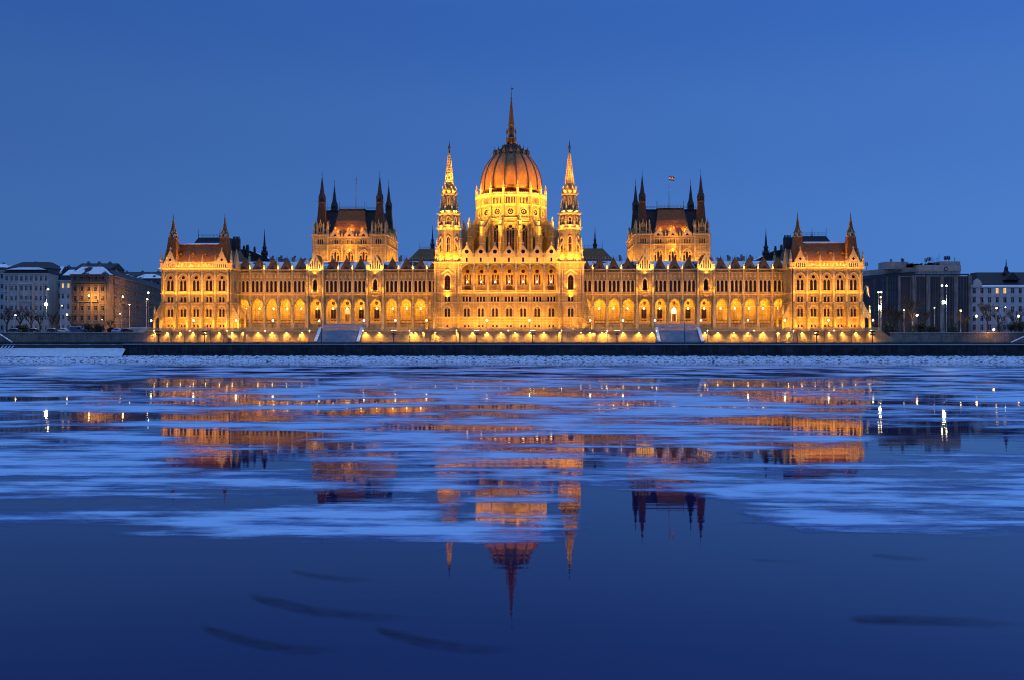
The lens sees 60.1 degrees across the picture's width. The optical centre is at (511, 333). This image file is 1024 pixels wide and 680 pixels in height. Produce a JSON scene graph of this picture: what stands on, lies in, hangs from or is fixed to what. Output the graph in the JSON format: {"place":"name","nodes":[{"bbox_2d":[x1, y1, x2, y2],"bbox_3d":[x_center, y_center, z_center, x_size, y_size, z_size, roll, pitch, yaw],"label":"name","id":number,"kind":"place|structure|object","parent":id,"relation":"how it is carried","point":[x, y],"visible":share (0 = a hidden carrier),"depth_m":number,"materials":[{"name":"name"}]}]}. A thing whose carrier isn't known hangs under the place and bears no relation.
{"place":"outdoors","nodes":[
{"label":"outdoors","id":0,"kind":"place"},
{"bbox_2d":[0,262,11,331],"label":"apartment building","id":1,"kind":"structure","parent":0,"point":[3,267],"depth_m":397.01,"materials":[{"name":"paint"}]},
{"bbox_2d":[0,345,122,347],"bbox_3d":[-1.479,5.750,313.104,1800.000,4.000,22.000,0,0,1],"label":"road","id":2,"kind":"structure","parent":0,"point":[68,346],"depth_m":305.39,"materials":[{"name":"grey asphalt"}]},
{"bbox_2d":[0,344,122,344],"bbox_3d":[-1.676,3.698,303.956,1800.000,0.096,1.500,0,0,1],"label":"quay path","id":3,"kind":"structure","parent":2,"relation":"on","point":[64,344],"depth_m":306.50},
{"bbox_2d":[0,342,989,343],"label":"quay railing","id":4,"kind":"object","parent":3,"relation":"on","point":[144,342],"visible":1,"depth_m":306.40,"materials":[{"name":"metal"}]},
{"bbox_2d":[0,329,148,341],"bbox_3d":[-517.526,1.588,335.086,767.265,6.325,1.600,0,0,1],"label":"embankment wall","id":5,"kind":"structure","parent":2,"relation":"on","point":[56,336],"depth_m":327.10,"materials":[{"name":"stone"}]},
{"bbox_2d":[153,342,1023,343],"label":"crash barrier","id":6,"kind":"object","parent":2,"relation":"on","point":[601,343],"visible":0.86,"depth_m":304.50,"materials":[{"name":"metal"}]},
{"bbox_2d":[890,329,1023,341],"bbox_3d":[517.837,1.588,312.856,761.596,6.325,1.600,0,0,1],"label":"embankment wall","id":7,"kind":"structure","parent":2,"relation":"on","point":[966,336],"depth_m":320.22,"materials":[{"name":"stone"}]},
{"bbox_2d":[0,348,124,356],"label":"snow slope","id":8,"kind":"structure","parent":0,"point":[78,352],"depth_m":303.73,"materials":[{"name":"white snow"}]},
{"bbox_2d":[58,269,75,328],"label":"apartment building","id":9,"kind":"structure","parent":0,"point":[65,294],"depth_m":384.26,"materials":[{"name":"white paint"}]},
{"bbox_2d":[69,265,113,331],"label":"apartment building","id":10,"kind":"structure","parent":0,"point":[96,306],"depth_m":378.01,"materials":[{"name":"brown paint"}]},
{"bbox_2d":[73,261,124,273],"bbox_3d":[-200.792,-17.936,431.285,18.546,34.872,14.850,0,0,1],"label":"roof","id":11,"kind":"structure","parent":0,"point":[113,266],"depth_m":429.60,"materials":[{"name":"grey paint"}]},
{"bbox_2d":[107,269,160,329],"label":"apartment building","id":12,"kind":"structure","parent":0,"point":[133,291],"depth_m":426.77,"materials":[{"name":"brown brick"}]},
{"bbox_2d":[130,327,150,331],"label":"garden wall","id":13,"kind":"structure","parent":0,"point":[139,328],"depth_m":343.15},
{"bbox_2d":[124,270,160,276],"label":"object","id":14,"kind":"structure","parent":0,"point":[136,274],"depth_m":570.71,"materials":[{"name":"grey paint"}]},
{"bbox_2d":[137,272,160,285],"bbox_3d":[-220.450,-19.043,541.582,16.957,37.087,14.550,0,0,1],"label":"roof","id":15,"kind":"structure","parent":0,"point":[155,278],"depth_m":535.47,"materials":[{"name":"white paint"}]},
{"bbox_2d":[0,361,1023,679],"bbox_3d":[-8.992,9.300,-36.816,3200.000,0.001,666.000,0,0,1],"label":"river","id":16,"kind":"structure","parent":0,"point":[624,583],"depth_m":35.67,"materials":[{"name":"blue liquid"}]},
{"bbox_2d":[0,355,1023,361],"bbox_3d":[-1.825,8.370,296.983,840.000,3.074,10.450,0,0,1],"label":"snow covered riprap","id":17,"kind":"object","parent":16,"relation":"on","point":[433,358],"visible":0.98,"depth_m":296.46,"materials":[{"name":"white snow"}]},
{"bbox_2d":[122,344,1023,355],"bbox_3d":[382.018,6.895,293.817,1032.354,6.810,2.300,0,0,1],"label":"quay wall","id":18,"kind":"structure","parent":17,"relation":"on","point":[598,349],"depth_m":301.28,"materials":[{"name":"stone"}]},
{"bbox_2d":[0,365,1023,542],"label":"drift ice","id":19,"kind":"structure","parent":0,"point":[119,462],"depth_m":69.22,"materials":[{"name":"white ice"}]},
{"bbox_2d":[0,0,1023,275],"label":"sky","id":20,"kind":"structure","parent":0,"point":[119,119],"materials":[{"name":"blue"}]},
{"bbox_2d":[863,255,971,331],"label":"office building","id":21,"kind":"structure","parent":0,"point":[894,282],"depth_m":382.91,"materials":[{"name":"concrete"},{"name":"dark glass"}]},
{"bbox_2d":[946,285,946,331],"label":"street lamp","id":22,"kind":"object","parent":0,"point":[946,308],"visible":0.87,"depth_m":324.58,"materials":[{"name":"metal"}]},
{"bbox_2d":[970,261,1023,331],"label":"apartment building","id":23,"kind":"structure","parent":0,"point":[1003,289],"depth_m":385.67,"materials":[{"name":"white paint"}]},
{"bbox_3d":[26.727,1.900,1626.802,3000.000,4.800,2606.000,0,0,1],"label":"city ground","id":24,"kind":"structure","parent":0,"visible":0},
{"bbox_2d":[0,307,17,331],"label":"bare tree","id":25,"kind":"object","parent":24,"relation":"on","point":[8,314],"visible":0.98,"depth_m":352.17,"materials":[{"name":"brown plant"}]},
{"bbox_2d":[8,328,21,331],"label":"parked car","id":26,"kind":"object","parent":24,"relation":"on","point":[13,330],"visible":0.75,"depth_m":334.29,"materials":[{"name":"grey metal"}]},
{"bbox_2d":[10,307,29,325],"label":"bare tree","id":27,"kind":"object","parent":24,"relation":"on","point":[21,320],"visible":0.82,"depth_m":355.97,"materials":[{"name":"brown plant"}]},
{"bbox_2d":[14,324,29,331],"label":"evergreen bush","id":28,"kind":"object","parent":24,"relation":"on","point":[24,328],"visible":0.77,"depth_m":339.18,"materials":[{"name":"green plant"}]},
{"bbox_2d":[22,308,38,327],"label":"bare tree","id":29,"kind":"object","parent":24,"relation":"on","point":[29,316],"visible":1,"depth_m":348.10,"materials":[{"name":"brown plant"}]},
{"bbox_2d":[2,261,60,331],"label":"apartment building","id":30,"kind":"structure","parent":24,"relation":"on","point":[27,284],"depth_m":386.75,"materials":[{"name":"paint"}]},
{"bbox_2d":[28,328,40,331],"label":"parked car","id":31,"kind":"object","parent":24,"relation":"on","point":[32,329],"visible":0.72,"depth_m":334.15,"materials":[{"name":"grey metal"}]},
{"bbox_2d":[30,311,45,329],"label":"bare tree","id":32,"kind":"object","parent":24,"relation":"on","point":[39,316],"visible":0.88,"depth_m":358.08,"materials":[{"name":"brown plant"}]},
{"bbox_2d":[46,288,48,328],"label":"street lamp","id":33,"kind":"object","parent":24,"relation":"on","point":[46,307],"visible":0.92,"depth_m":332.76,"materials":[{"name":"metal"}]},
{"bbox_2d":[45,311,57,327],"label":"bare tree","id":34,"kind":"object","parent":24,"relation":"on","point":[53,319],"visible":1,"depth_m":354.19,"materials":[{"name":"brown plant"}]},
{"bbox_2d":[57,328,70,331],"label":"parked car","id":35,"kind":"object","parent":24,"relation":"on","point":[63,330],"visible":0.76,"depth_m":333.91,"materials":[{"name":"white metal"}]},
{"bbox_2d":[58,266,69,328],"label":"apartment building","id":36,"kind":"structure","parent":24,"relation":"on","point":[64,269],"depth_m":394.69,"materials":[{"name":"paint"}]},
{"bbox_2d":[66,314,79,325],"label":"bare tree","id":37,"kind":"object","parent":24,"relation":"on","point":[70,320],"visible":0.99,"depth_m":347.97,"materials":[{"name":"brown plant"}]},
{"bbox_2d":[70,327,83,331],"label":"parked car","id":38,"kind":"object","parent":24,"relation":"on","point":[76,328],"visible":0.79,"depth_m":332.76,"materials":[{"name":"blue metal"}]},
{"bbox_2d":[84,323,104,331],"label":"evergreen bush","id":39,"kind":"object","parent":24,"relation":"on","point":[86,326],"visible":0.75,"depth_m":335.27,"materials":[{"name":"green plant"}]},
{"bbox_2d":[121,296,123,328],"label":"street lamp","id":40,"kind":"object","parent":24,"relation":"on","point":[121,312],"visible":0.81,"depth_m":373.55,"materials":[{"name":"metal"}]},
{"bbox_2d":[121,328,133,331],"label":"parked car","id":41,"kind":"object","parent":24,"relation":"on","point":[127,330],"visible":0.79,"depth_m":334.37,"materials":[{"name":"grey metal"}]},
{"bbox_2d":[153,88,870,329],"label":"parliament building","id":42,"kind":"structure","parent":24,"relation":"on","point":[354,264],"depth_m":338.91,"materials":[{"name":"stone"}]},
{"bbox_2d":[863,286,869,296],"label":"flag","id":43,"kind":"object","parent":42,"relation":"attached to","point":[867,291],"depth_m":332.25,"materials":[{"name":"multicoloured fabric"}]},
{"bbox_2d":[143,327,893,341],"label":"terrace wall","id":44,"kind":"structure","parent":24,"relation":"on","point":[465,334],"depth_m":323.58,"materials":[{"name":"stone"}]},
{"bbox_2d":[878,291,878,326],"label":"street lamp","id":45,"kind":"object","parent":24,"relation":"on","point":[878,308],"visible":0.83,"depth_m":326.10,"materials":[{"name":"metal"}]},
{"bbox_2d":[871,318,894,331],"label":"evergreen bush","id":46,"kind":"object","parent":24,"relation":"on","point":[888,326],"visible":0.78,"depth_m":328.60,"materials":[{"name":"green plant"}]},
{"bbox_2d":[879,306,897,329],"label":"bare tree","id":47,"kind":"object","parent":24,"relation":"on","point":[888,312],"visible":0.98,"depth_m":341.33,"materials":[{"name":"brown plant"}]},
{"bbox_2d":[884,321,899,331],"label":"evergreen bush","id":48,"kind":"object","parent":24,"relation":"on","point":[892,326],"visible":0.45,"depth_m":332.47,"materials":[{"name":"green plant"}]},
{"bbox_2d":[890,310,905,331],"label":"bare tree","id":49,"kind":"object","parent":24,"relation":"on","point":[895,312],"visible":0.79,"depth_m":346.06,"materials":[{"name":"brown plant"}]},
{"bbox_2d":[893,314,906,331],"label":"bare tree","id":50,"kind":"object","parent":24,"relation":"on","point":[899,318],"visible":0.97,"depth_m":342.93,"materials":[{"name":"brown plant"}]},
{"bbox_2d":[900,296,923,331],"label":"bare tree","id":51,"kind":"object","parent":24,"relation":"on","point":[909,303],"visible":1,"depth_m":335.64,"materials":[{"name":"brown plant"}]},
{"bbox_2d":[911,321,927,331],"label":"evergreen bush","id":52,"kind":"object","parent":24,"relation":"on","point":[920,325],"visible":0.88,"depth_m":332.35,"materials":[{"name":"green plant"}]},
{"bbox_2d":[917,309,932,323],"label":"bare tree","id":53,"kind":"object","parent":24,"relation":"on","point":[924,315],"visible":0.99,"depth_m":350.40,"materials":[{"name":"brown plant"}]},
{"bbox_2d":[926,324,937,331],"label":"evergreen bush","id":54,"kind":"object","parent":24,"relation":"on","point":[931,327],"visible":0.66,"depth_m":332.33,"materials":[{"name":"green plant"}]},
{"bbox_2d":[942,326,958,331],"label":"evergreen bush","id":55,"kind":"object","parent":24,"relation":"on","point":[953,327],"visible":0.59,"depth_m":330.16,"materials":[{"name":"green plant"}]},
{"bbox_2d":[947,312,964,327],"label":"bare tree","id":56,"kind":"object","parent":24,"relation":"on","point":[958,315],"visible":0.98,"depth_m":346.24,"materials":[{"name":"brown plant"}]},
{"bbox_2d":[959,316,970,331],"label":"bare tree","id":57,"kind":"object","parent":24,"relation":"on","point":[966,320],"visible":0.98,"depth_m":341.98,"materials":[{"name":"brown plant"}]},
{"bbox_2d":[977,301,999,331],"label":"bare tree","id":58,"kind":"object","parent":24,"relation":"on","point":[985,309],"visible":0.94,"depth_m":339.97,"materials":[{"name":"brown plant"}]},
{"bbox_2d":[991,313,1004,331],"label":"bare tree","id":59,"kind":"object","parent":24,"relation":"on","point":[994,315],"visible":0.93,"depth_m":343.96,"materials":[{"name":"brown plant"}]},
{"bbox_2d":[997,320,1022,331],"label":"evergreen bush","id":60,"kind":"object","parent":24,"relation":"on","point":[1011,326],"visible":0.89,"depth_m":328.06,"materials":[{"name":"green plant"}]},
{"bbox_2d":[1006,307,1023,331],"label":"bare tree","id":61,"kind":"object","parent":24,"relation":"on","point":[1010,315],"visible":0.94,"depth_m":344.26,"materials":[{"name":"brown plant"}]},
{"bbox_2d":[1014,320,1023,331],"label":"evergreen bush","id":62,"kind":"object","parent":24,"relation":"on","point":[1021,323],"visible":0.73,"depth_m":329.19,"materials":[{"name":"green plant"}]},
{"bbox_3d":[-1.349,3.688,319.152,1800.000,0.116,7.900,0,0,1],"label":"pavement","id":63,"kind":"structure","parent":0,"visible":0},
{"bbox_2d":[0,334,12,341],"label":"embankment stair","id":64,"kind":"object","parent":63,"relation":"on","point":[3,338],"visible":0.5,"depth_m":325.69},
{"bbox_2d":[313,327,362,341],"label":"grand staircase","id":65,"kind":"structure","parent":63,"relation":"on","point":[340,335],"depth_m":321.94,"materials":[{"name":"stone"}]},
{"bbox_2d":[655,327,704,341],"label":"grand staircase","id":66,"kind":"structure","parent":63,"relation":"on","point":[677,335],"depth_m":319.33,"materials":[{"name":"stone"}]},
{"bbox_2d":[1011,336,1023,341],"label":"embankment stair","id":67,"kind":"object","parent":63,"relation":"on","point":[1020,339],"visible":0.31,"depth_m":317.75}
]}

